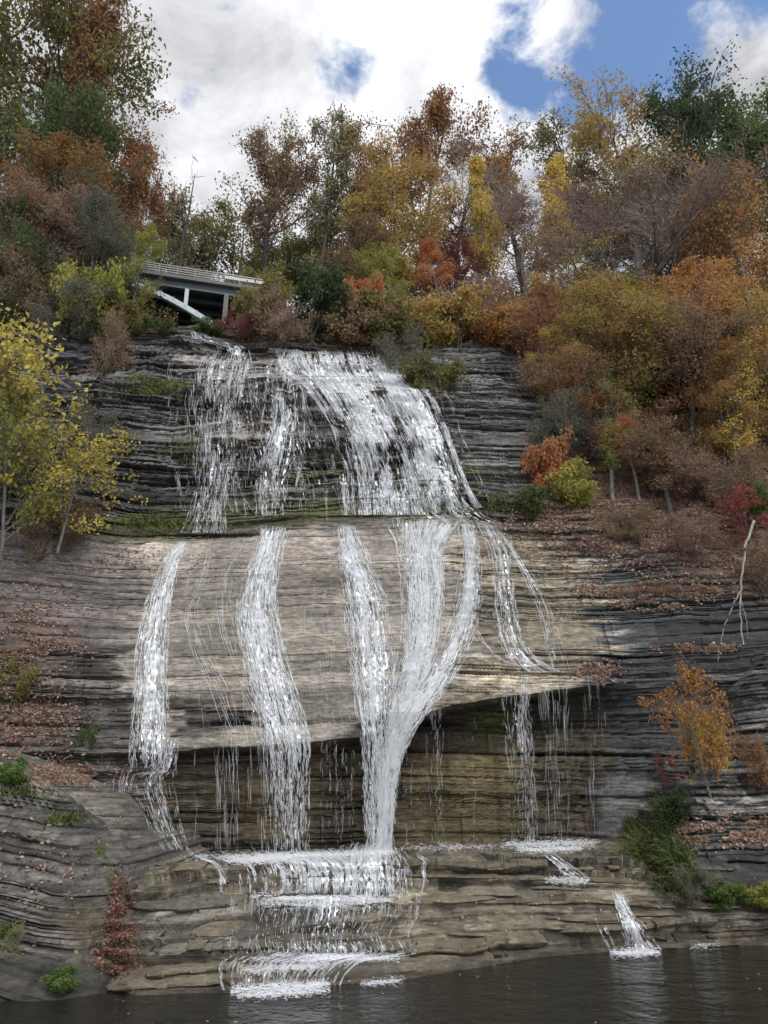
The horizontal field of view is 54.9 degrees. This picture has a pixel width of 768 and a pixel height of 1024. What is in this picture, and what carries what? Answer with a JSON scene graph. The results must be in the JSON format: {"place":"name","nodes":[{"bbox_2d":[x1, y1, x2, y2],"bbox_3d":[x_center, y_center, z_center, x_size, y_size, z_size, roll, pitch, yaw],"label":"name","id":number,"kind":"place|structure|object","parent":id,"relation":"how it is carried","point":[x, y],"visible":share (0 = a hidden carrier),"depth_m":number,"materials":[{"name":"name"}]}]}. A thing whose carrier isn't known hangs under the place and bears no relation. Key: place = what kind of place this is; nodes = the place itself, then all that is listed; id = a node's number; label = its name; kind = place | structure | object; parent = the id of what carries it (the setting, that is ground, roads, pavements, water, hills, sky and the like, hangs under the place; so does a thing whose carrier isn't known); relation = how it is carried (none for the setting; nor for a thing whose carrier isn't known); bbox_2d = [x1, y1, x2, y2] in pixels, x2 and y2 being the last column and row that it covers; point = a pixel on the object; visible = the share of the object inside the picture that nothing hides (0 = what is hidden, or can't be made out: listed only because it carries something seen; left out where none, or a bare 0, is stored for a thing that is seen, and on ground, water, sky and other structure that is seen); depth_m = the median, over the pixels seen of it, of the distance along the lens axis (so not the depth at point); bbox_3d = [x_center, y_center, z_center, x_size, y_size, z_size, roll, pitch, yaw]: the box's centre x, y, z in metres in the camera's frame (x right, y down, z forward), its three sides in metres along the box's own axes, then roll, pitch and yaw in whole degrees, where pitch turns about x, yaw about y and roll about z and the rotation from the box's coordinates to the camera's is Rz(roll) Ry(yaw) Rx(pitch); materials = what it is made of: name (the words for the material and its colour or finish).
{"place":"outdoors","nodes":[
{"label":"outdoors","id":0,"kind":"place"},
{"bbox_2d":[0,282,767,994],"bbox_3d":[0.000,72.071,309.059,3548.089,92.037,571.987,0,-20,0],"label":"cliff","id":1,"kind":"structure","parent":0,"point":[614,750],"depth_m":48.01,"materials":[{"name":"grey stone"}]},
{"bbox_2d":[0,191,54,330],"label":"maple tree","id":2,"kind":"object","parent":1,"relation":"on","point":[25,231],"visible":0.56,"depth_m":72.19,"materials":[{"name":"brown plant"}]},
{"bbox_2d":[0,359,70,558],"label":"sapling","id":3,"kind":"object","parent":1,"relation":"on","point":[13,414],"visible":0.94,"depth_m":48.01,"materials":[{"name":"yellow plant"}]},
{"bbox_2d":[0,236,86,333],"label":"twiggy shrub","id":4,"kind":"object","parent":1,"relation":"on","point":[20,274],"visible":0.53,"depth_m":70.81,"materials":[{"name":"brown plant"}]},
{"bbox_2d":[0,303,95,487],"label":"sapling","id":5,"kind":"object","parent":1,"relation":"on","point":[30,356],"visible":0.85,"depth_m":49.01,"materials":[{"name":"yellow plant"}]},
{"bbox_2d":[0,165,104,313],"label":"maple tree","id":6,"kind":"object","parent":1,"relation":"on","point":[34,190],"visible":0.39,"depth_m":75.66,"materials":[{"name":"brown plant"}]},
{"bbox_2d":[5,489,109,561],"bbox_3d":[-22.689,1.161,51.802,6.943,5.641,6.692,-15,-25,35],"label":"twiggy shrub","id":7,"kind":"object","parent":1,"relation":"on","point":[33,534],"visible":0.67,"depth_m":51.04,"materials":[{"name":"brown plant"}]},
{"bbox_2d":[0,0,129,176],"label":"maple tree","id":8,"kind":"object","parent":1,"relation":"on","point":[17,42],"visible":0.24,"depth_m":102.21,"materials":[{"name":"green plant"}]},
{"bbox_2d":[17,273,126,346],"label":"twiggy shrub","id":9,"kind":"object","parent":1,"relation":"on","point":[72,288],"visible":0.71,"depth_m":68.76,"materials":[{"name":"brown plant"}]},
{"bbox_2d":[1,0,146,155],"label":"oak tree","id":10,"kind":"object","parent":1,"relation":"on","point":[84,35],"visible":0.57,"depth_m":99.27,"materials":[{"name":"green plant"}]},
{"bbox_2d":[9,423,148,553],"bbox_3d":[-20.497,-1.680,50.710,8.273,9.562,9.342,4,-20,-11],"label":"sapling","id":11,"kind":"object","parent":1,"relation":"on","point":[81,457],"visible":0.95,"depth_m":50.54,"materials":[{"name":"yellow plant"}]},
{"bbox_2d":[0,122,163,274],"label":"maple tree","id":12,"kind":"object","parent":1,"relation":"on","point":[66,159],"visible":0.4,"depth_m":79.74,"materials":[{"name":"orange plant"}]},
{"bbox_2d":[0,71,170,267],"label":"maple tree","id":13,"kind":"object","parent":1,"relation":"on","point":[92,103],"visible":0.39,"depth_m":89.33,"materials":[{"name":"green plant"}]},
{"bbox_2d":[0,0,171,248],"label":"maple tree","id":14,"kind":"object","parent":1,"relation":"on","point":[131,82],"visible":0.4,"depth_m":98.15,"materials":[{"name":"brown plant"}]},
{"bbox_2d":[50,253,130,347],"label":"shrub","id":15,"kind":"object","parent":1,"relation":"on","point":[99,278],"visible":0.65,"depth_m":70.67,"materials":[{"name":"green plant"}]},
{"bbox_2d":[26,165,170,302],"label":"maple tree","id":16,"kind":"object","parent":1,"relation":"on","point":[89,208],"visible":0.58,"depth_m":74.47,"materials":[{"name":"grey plant"}]},
{"bbox_2d":[0,747,209,864],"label":"rock outcrop","id":17,"kind":"object","parent":1,"relation":"on","point":[112,804],"visible":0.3,"depth_m":38.26,"materials":[{"name":"grey stone"}]},
{"bbox_2d":[83,302,139,379],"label":"twiggy shrub","id":18,"kind":"object","parent":1,"relation":"on","point":[121,341],"visible":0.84,"depth_m":66.86,"materials":[{"name":"brown plant"}]},
{"bbox_2d":[86,845,146,991],"bbox_3d":[-11.459,17.381,33.179,2.385,4.546,15.360,5,-21,-14],"label":"creeper","id":19,"kind":"object","parent":1,"relation":"on","point":[121,932],"visible":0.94,"depth_m":29.44,"materials":[{"name":"red plant"}]},
{"bbox_2d":[58,85,179,263],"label":"oak tree","id":20,"kind":"object","parent":1,"relation":"on","point":[136,150],"visible":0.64,"depth_m":90.77,"materials":[{"name":"brown plant"}]},
{"bbox_2d":[0,540,257,981],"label":"fallen leaves","id":21,"kind":"object","parent":1,"relation":"on","point":[52,776],"visible":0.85,"depth_m":43.78,"materials":[{"name":"brown plant"}]},
{"bbox_2d":[0,239,263,325],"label":"road bridge","id":22,"kind":"structure","parent":1,"relation":"on","point":[190,297],"depth_m":83.39,"materials":[{"name":"concrete"}]},
{"bbox_2d":[109,220,171,332],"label":"maple tree","id":23,"kind":"object","parent":1,"relation":"on","point":[148,237],"visible":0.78,"depth_m":75.50,"materials":[{"name":"green plant"}]},
{"bbox_2d":[129,541,185,768],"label":"waterfall","id":24,"kind":"structure","parent":1,"relation":"on","point":[156,657],"depth_m":47.52,"materials":[{"name":"white liquid"}]},
{"bbox_2d":[147,182,227,280],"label":"thin leaved tree","id":25,"kind":"object","parent":1,"relation":"on","point":[199,251],"visible":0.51,"depth_m":120.10,"materials":[{"name":"green plant"}]},
{"bbox_2d":[180,351,248,533],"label":"waterfall","id":26,"kind":"structure","parent":1,"relation":"on","point":[223,436],"depth_m":61.44,"materials":[{"name":"white liquid"}]},
{"bbox_2d":[171,188,298,304],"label":"maple tree","id":27,"kind":"object","parent":1,"relation":"on","point":[221,231],"visible":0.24,"depth_m":120.52,"materials":[{"name":"green plant"}]},
{"bbox_2d":[230,272,292,341],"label":"shrub","id":28,"kind":"object","parent":1,"relation":"on","point":[238,306],"visible":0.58,"depth_m":71.79,"materials":[{"name":"green plant"}]},
{"bbox_2d":[214,108,331,277],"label":"oak tree","id":29,"kind":"object","parent":1,"relation":"on","point":[282,177],"visible":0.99,"depth_m":106.64,"materials":[{"name":"brown plant"}]},
{"bbox_2d":[235,526,310,851],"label":"waterfall","id":30,"kind":"structure","parent":1,"relation":"on","point":[266,555],"depth_m":47.32,"materials":[{"name":"white liquid"}]},
{"bbox_2d":[244,278,314,347],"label":"twiggy shrub","id":31,"kind":"object","parent":1,"relation":"on","point":[277,322],"visible":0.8,"depth_m":70.44,"materials":[{"name":"brown plant"}]},
{"bbox_2d":[244,350,317,514],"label":"waterfall","id":32,"kind":"structure","parent":1,"relation":"on","point":[279,439],"depth_m":61.96,"materials":[{"name":"white liquid"}]},
{"bbox_2d":[92,372,523,534],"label":"grass","id":33,"kind":"structure","parent":1,"relation":"on","point":[147,523],"depth_m":56.48,"materials":[{"name":"green plant"}]},
{"bbox_2d":[289,251,353,344],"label":"shrub","id":34,"kind":"object","parent":1,"relation":"on","point":[325,286],"visible":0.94,"depth_m":72.39,"materials":[{"name":"green plant"}]},
{"bbox_2d":[287,107,364,316],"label":"thin leaved tree","id":35,"kind":"object","parent":1,"relation":"on","point":[333,194],"visible":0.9,"depth_m":102.77,"materials":[{"name":"green plant"}]},
{"bbox_2d":[299,102,415,301],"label":"maple tree","id":36,"kind":"object","parent":1,"relation":"on","point":[357,182],"visible":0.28,"depth_m":109.33,"materials":[{"name":"green plant"}]},
{"bbox_2d":[321,284,400,352],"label":"shrub","id":37,"kind":"object","parent":1,"relation":"on","point":[350,335],"visible":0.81,"depth_m":71.36,"materials":[{"name":"brown plant"}]},
{"bbox_2d":[320,207,401,308],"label":"maple tree","id":38,"kind":"object","parent":1,"relation":"on","point":[352,242],"visible":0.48,"depth_m":89.58,"materials":[{"name":"green plant"}]},
{"bbox_2d":[337,525,395,852],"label":"waterfall","id":39,"kind":"structure","parent":1,"relation":"on","point":[372,683],"depth_m":47.84,"materials":[{"name":"white liquid"}]},
{"bbox_2d":[336,240,416,302],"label":"maple tree","id":40,"kind":"object","parent":1,"relation":"on","point":[370,258],"visible":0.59,"depth_m":87.53,"materials":[{"name":"green plant"}]},
{"bbox_2d":[277,349,481,515],"bbox_3d":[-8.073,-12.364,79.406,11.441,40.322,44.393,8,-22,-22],"label":"waterfall","id":41,"kind":"structure","parent":1,"relation":"on","point":[352,401],"depth_m":62.46,"materials":[{"name":"white liquid"}]},
{"bbox_2d":[345,284,418,352],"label":"shrub","id":42,"kind":"object","parent":1,"relation":"on","point":[396,300],"visible":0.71,"depth_m":71.78,"materials":[{"name":"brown plant"}]},
{"bbox_2d":[334,127,469,297],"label":"maple tree","id":43,"kind":"object","parent":1,"relation":"on","point":[381,193],"visible":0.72,"depth_m":95.92,"materials":[{"name":"yellow plant"}]},
{"bbox_2d":[367,311,444,385],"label":"twiggy shrub","id":44,"kind":"object","parent":1,"relation":"on","point":[387,349],"visible":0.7,"depth_m":68.63,"materials":[{"name":"grey plant"}]},
{"bbox_2d":[371,518,461,852],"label":"waterfall","id":45,"kind":"structure","parent":1,"relation":"on","point":[387,798],"depth_m":47.84,"materials":[{"name":"white liquid"}]},
{"bbox_2d":[385,293,459,349],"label":"shrub","id":46,"kind":"object","parent":1,"relation":"on","point":[429,322],"visible":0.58,"depth_m":71.80,"materials":[{"name":"yellow plant"}]},
{"bbox_2d":[105,856,740,991],"bbox_3d":[2.687,20.721,40.621,29.626,3.784,30.609,0,-20,0],"label":"rock ledge","id":47,"kind":"object","parent":1,"relation":"on","point":[146,978],"visible":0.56,"depth_m":33.27,"materials":[{"name":"stone"}]},
{"bbox_2d":[190,850,426,893],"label":"waterfall","id":48,"kind":"structure","parent":47,"relation":"on","point":[314,864],"depth_m":37.81,"materials":[{"name":"white liquid"}]},
{"bbox_2d":[219,893,418,990],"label":"waterfall","id":49,"kind":"structure","parent":47,"relation":"on","point":[283,955],"depth_m":29.64,"materials":[{"name":"white liquid"}]},
{"bbox_2d":[355,82,498,306],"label":"maple tree","id":50,"kind":"object","parent":1,"relation":"on","point":[436,115],"visible":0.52,"depth_m":114.48,"materials":[{"name":"brown plant"}]},
{"bbox_2d":[395,345,469,396],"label":"shrub","id":51,"kind":"object","parent":1,"relation":"on","point":[445,378],"visible":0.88,"depth_m":67.15,"materials":[{"name":"green plant"}]},
{"bbox_2d":[406,234,459,296],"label":"poplar tree","id":52,"kind":"object","parent":1,"relation":"on","point":[444,273],"visible":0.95,"depth_m":90.87,"materials":[{"name":"orange plant"}]},
{"bbox_2d":[386,523,482,770],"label":"waterfall","id":53,"kind":"structure","parent":1,"relation":"on","point":[469,583],"depth_m":48.44,"materials":[{"name":"white liquid"}]},
{"bbox_2d":[419,278,494,350],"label":"shrub","id":54,"kind":"object","parent":1,"relation":"on","point":[462,297],"visible":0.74,"depth_m":73.18,"materials":[{"name":"yellow plant"}]},
{"bbox_2d":[408,124,534,293],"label":"bare tree","id":55,"kind":"object","parent":1,"relation":"on","point":[491,186],"visible":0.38,"depth_m":109.41,"materials":[{"name":"brown plant"}]},
{"bbox_2d":[460,152,514,288],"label":"poplar tree","id":56,"kind":"object","parent":1,"relation":"on","point":[476,163],"visible":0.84,"depth_m":99.88,"materials":[{"name":"yellow plant"}]},
{"bbox_2d":[470,301,539,355],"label":"shrub","id":57,"kind":"object","parent":1,"relation":"on","point":[494,332],"visible":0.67,"depth_m":72.28,"materials":[{"name":"orange plant"}]},
{"bbox_2d":[467,114,550,289],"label":"thin leaved tree","id":58,"kind":"object","parent":1,"relation":"on","point":[516,251],"visible":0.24,"depth_m":121.90,"materials":[{"name":"brown plant"}]},
{"bbox_2d":[454,180,586,302],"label":"bare tree","id":59,"kind":"object","parent":1,"relation":"on","point":[522,271],"visible":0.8,"depth_m":96.76,"materials":[{"name":"brown plant"}]},
{"bbox_2d":[473,267,592,369],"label":"twiggy shrub","id":60,"kind":"object","parent":1,"relation":"on","point":[540,314],"visible":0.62,"depth_m":70.61,"materials":[{"name":"brown plant"}]},
{"bbox_2d":[516,422,581,501],"bbox_3d":[13.653,-3.550,59.181,4.565,6.735,4.518,17,-26,-39],"label":"shrub","id":61,"kind":"object","parent":1,"relation":"on","point":[551,458],"visible":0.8,"depth_m":58.65,"materials":[{"name":"orange plant"}]},
{"bbox_2d":[517,148,588,287],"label":"poplar tree","id":62,"kind":"object","parent":1,"relation":"on","point":[553,166],"visible":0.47,"depth_m":106.39,"materials":[{"name":"yellow plant"}]},
{"bbox_2d":[517,323,594,435],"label":"maple tree","id":63,"kind":"object","parent":1,"relation":"on","point":[558,341],"visible":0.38,"depth_m":66.97,"materials":[{"name":"brown plant"}]},
{"bbox_2d":[525,383,596,454],"bbox_3d":[14.787,-7.438,62.239,6.124,7.235,6.354,-7,-21,18],"label":"twiggy shrub","id":64,"kind":"object","parent":1,"relation":"on","point":[564,417],"visible":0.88,"depth_m":61.85,"materials":[{"name":"grey plant"}]},
{"bbox_2d":[517,107,606,277],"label":"thin leaved tree","id":65,"kind":"object","parent":1,"relation":"on","point":[544,137],"visible":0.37,"depth_m":118.84,"materials":[{"name":"green plant"}]},
{"bbox_2d":[541,454,600,513],"bbox_3d":[14.133,-1.746,58.071,4.659,4.884,5.730,3,-20,-9],"label":"shrub","id":66,"kind":"object","parent":1,"relation":"on","point":[564,488],"visible":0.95,"depth_m":56.45,"materials":[{"name":"green plant"}]},
{"bbox_2d":[535,228,629,348],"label":"oak tree","id":67,"kind":"object","parent":1,"relation":"on","point":[581,288],"visible":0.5,"depth_m":73.46,"materials":[{"name":"plant"}]},
{"bbox_2d":[416,422,767,858],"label":"fallen leaves","id":68,"kind":"object","parent":1,"relation":"on","point":[598,510],"visible":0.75,"depth_m":52.38,"materials":[{"name":"brown plant"}]},
{"bbox_2d":[535,339,650,473],"bbox_3d":[18.529,-8.893,64.339,9.035,12.966,10.241,-16,-25,37],"label":"oak tree","id":69,"kind":"object","parent":1,"relation":"on","point":[572,374],"visible":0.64,"depth_m":63.53,"materials":[{"name":"brown plant"}]},
{"bbox_2d":[512,149,695,309],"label":"bare tree","id":70,"kind":"object","parent":1,"relation":"on","point":[583,201],"visible":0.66,"depth_m":91.19,"materials":[{"name":"brown plant"}]},
{"bbox_2d":[542,269,685,425],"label":"maple tree","id":71,"kind":"object","parent":1,"relation":"on","point":[586,318],"visible":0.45,"depth_m":67.28,"materials":[{"name":"plant"}]},
{"bbox_2d":[586,376,642,503],"bbox_3d":[18.597,-5.634,59.521,4.829,11.289,5.715,-11,-23,28],"label":"thin leaved tree","id":72,"kind":"object","parent":1,"relation":"on","point":[610,459],"visible":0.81,"depth_m":59.52,"materials":[{"name":"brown plant"}]},
{"bbox_2d":[548,61,688,272],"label":"oak tree","id":73,"kind":"object","parent":1,"relation":"on","point":[586,138],"visible":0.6,"depth_m":114.54,"materials":[{"name":"yellow plant"}]},
{"bbox_2d":[589,502,660,545],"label":"twiggy shrub","id":74,"kind":"object","parent":1,"relation":"on","point":[637,523],"visible":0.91,"depth_m":53.93,"materials":[{"name":"brown plant"}]},
{"bbox_2d":[581,261,698,437],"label":"oak tree","id":75,"kind":"object","parent":1,"relation":"on","point":[619,352],"visible":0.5,"depth_m":68.13,"materials":[{"name":"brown plant"}]},
{"bbox_2d":[617,392,689,518],"bbox_3d":[21.969,-3.890,58.410,5.468,11.330,6.471,6,-21,-17],"label":"thin leaved tree","id":76,"kind":"object","parent":1,"relation":"on","point":[667,493],"visible":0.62,"depth_m":58.10,"materials":[{"name":"brown plant"}]},
{"bbox_2d":[604,413,705,496],"bbox_3d":[21.311,-4.135,58.431,8.006,6.150,7.717,11,-23,-27],"label":"twiggy shrub","id":77,"kind":"object","parent":1,"relation":"on","point":[633,440],"visible":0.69,"depth_m":57.54,"materials":[{"name":"brown plant"}]},
{"bbox_2d":[548,105,767,300],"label":"bare tree","id":78,"kind":"object","parent":1,"relation":"on","point":[656,237],"visible":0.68,"depth_m":86.02,"materials":[{"name":"brown plant"}]},
{"bbox_2d":[613,779,726,902],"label":"grass","id":79,"kind":"structure","parent":1,"relation":"on","point":[658,847],"depth_m":38.61,"materials":[{"name":"green plant"}]},
{"bbox_2d":[615,34,759,292],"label":"oak tree","id":80,"kind":"object","parent":1,"relation":"on","point":[664,112],"visible":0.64,"depth_m":110.67,"materials":[{"name":"green plant"}]},
{"bbox_2d":[648,502,729,562],"bbox_3d":[21.164,1.595,51.654,6.177,3.805,5.954,6,-21,-16],"label":"twiggy shrub","id":81,"kind":"object","parent":1,"relation":"on","point":[711,531],"visible":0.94,"depth_m":51.12,"materials":[{"name":"brown plant"}]},
{"bbox_2d":[647,443,732,501],"bbox_3d":[24.318,-3.036,57.639,6.875,4.733,8.686,-16,-25,36],"label":"twiggy shrub","id":82,"kind":"object","parent":1,"relation":"on","point":[686,472],"visible":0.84,"depth_m":56.32,"materials":[{"name":"brown plant"}]},
{"bbox_2d":[629,125,767,330],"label":"bare tree","id":83,"kind":"object","parent":1,"relation":"on","point":[711,182],"visible":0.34,"depth_m":85.17,"materials":[{"name":"brown plant"}]},
{"bbox_2d":[635,248,767,414],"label":"maple tree","id":84,"kind":"object","parent":1,"relation":"on","point":[689,278],"visible":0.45,"depth_m":71.56,"materials":[{"name":"orange plant"}]},
{"bbox_2d":[638,653,767,948],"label":"rock outcrop","id":85,"kind":"object","parent":1,"relation":"on","point":[746,694],"visible":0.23,"depth_m":39.02,"materials":[{"name":"grey stone"}]},
{"bbox_2d":[637,654,740,798],"bbox_3d":[16.288,11.387,39.955,5.018,7.649,3.514,-10,-22,25],"label":"sapling","id":86,"kind":"object","parent":85,"relation":"on","point":[693,676],"visible":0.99,"depth_m":39.87,"materials":[{"name":"orange plant"}]},
{"bbox_2d":[640,286,767,458],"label":"oak tree","id":87,"kind":"object","parent":1,"relation":"on","point":[697,339],"visible":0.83,"depth_m":63.89,"materials":[{"name":"brown plant"}]},
{"bbox_2d":[651,78,767,299],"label":"maple tree","id":88,"kind":"object","parent":1,"relation":"on","point":[752,132],"visible":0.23,"depth_m":106.08,"materials":[{"name":"green plant"}]},
{"bbox_2d":[668,141,767,374],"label":"oak tree","id":89,"kind":"object","parent":1,"relation":"on","point":[750,268],"visible":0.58,"depth_m":84.30,"materials":[{"name":"orange plant"}]},
{"bbox_2d":[669,336,767,481],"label":"maple tree","id":90,"kind":"object","parent":1,"relation":"on","point":[728,350],"visible":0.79,"depth_m":61.73,"materials":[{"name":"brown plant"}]},
{"bbox_2d":[674,76,767,269],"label":"maple tree","id":91,"kind":"object","parent":1,"relation":"on","point":[757,102],"visible":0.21,"depth_m":107.33,"materials":[{"name":"brown plant"}]},
{"bbox_2d":[682,442,767,521],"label":"twiggy shrub","id":92,"kind":"object","parent":1,"relation":"on","point":[745,474],"visible":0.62,"depth_m":55.09,"materials":[{"name":"brown plant"}]},
{"bbox_2d":[704,266,767,442],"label":"maple tree","id":93,"kind":"object","parent":1,"relation":"on","point":[762,306],"visible":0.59,"depth_m":66.90,"materials":[{"name":"yellow plant"}]},
{"bbox_2d":[706,333,767,494],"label":"thin leaved tree","id":94,"kind":"object","parent":1,"relation":"on","point":[746,387],"visible":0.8,"depth_m":60.51,"materials":[{"name":"yellow plant"}]},
{"bbox_2d":[709,478,767,547],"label":"shrub","id":95,"kind":"object","parent":1,"relation":"on","point":[737,504],"visible":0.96,"depth_m":52.65,"materials":[{"name":"red plant"}]},
{"bbox_2d":[0,945,767,1023],"bbox_3d":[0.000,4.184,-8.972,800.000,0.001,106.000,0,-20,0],"label":"water","id":96,"kind":"structure","parent":0,"point":[599,988],"depth_m":25.15,"materials":[{"name":"black liquid"}]},
{"bbox_2d":[0,762,201,1002],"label":"rock outcrop","id":97,"kind":"object","parent":96,"relation":"in","point":[20,978],"visible":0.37,"depth_m":29.29,"materials":[{"name":"grey stone"}]},
{"bbox_2d":[216,847,411,1001],"bbox_3d":[-3.109,19.422,37.792,10.583,3.349,24.871,5,-21,-14],"label":"foam","id":98,"kind":"object","parent":96,"relation":"on","point":[312,984],"visible":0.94,"depth_m":34.15,"materials":[{"name":"white liquid"}]},
{"bbox_2d":[181,834,718,959],"bbox_3d":[1.815,22.659,47.604,26.642,3.970,34.398,0,-20,0],"label":"foam","id":99,"kind":"object","parent":96,"relation":"on","point":[635,952],"visible":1,"depth_m":41.10,"materials":[{"name":"white liquid"}]},
{"bbox_2d":[0,0,767,317],"label":"sky","id":100,"kind":"structure","parent":0,"point":[236,64],"materials":[{"name":"white"}]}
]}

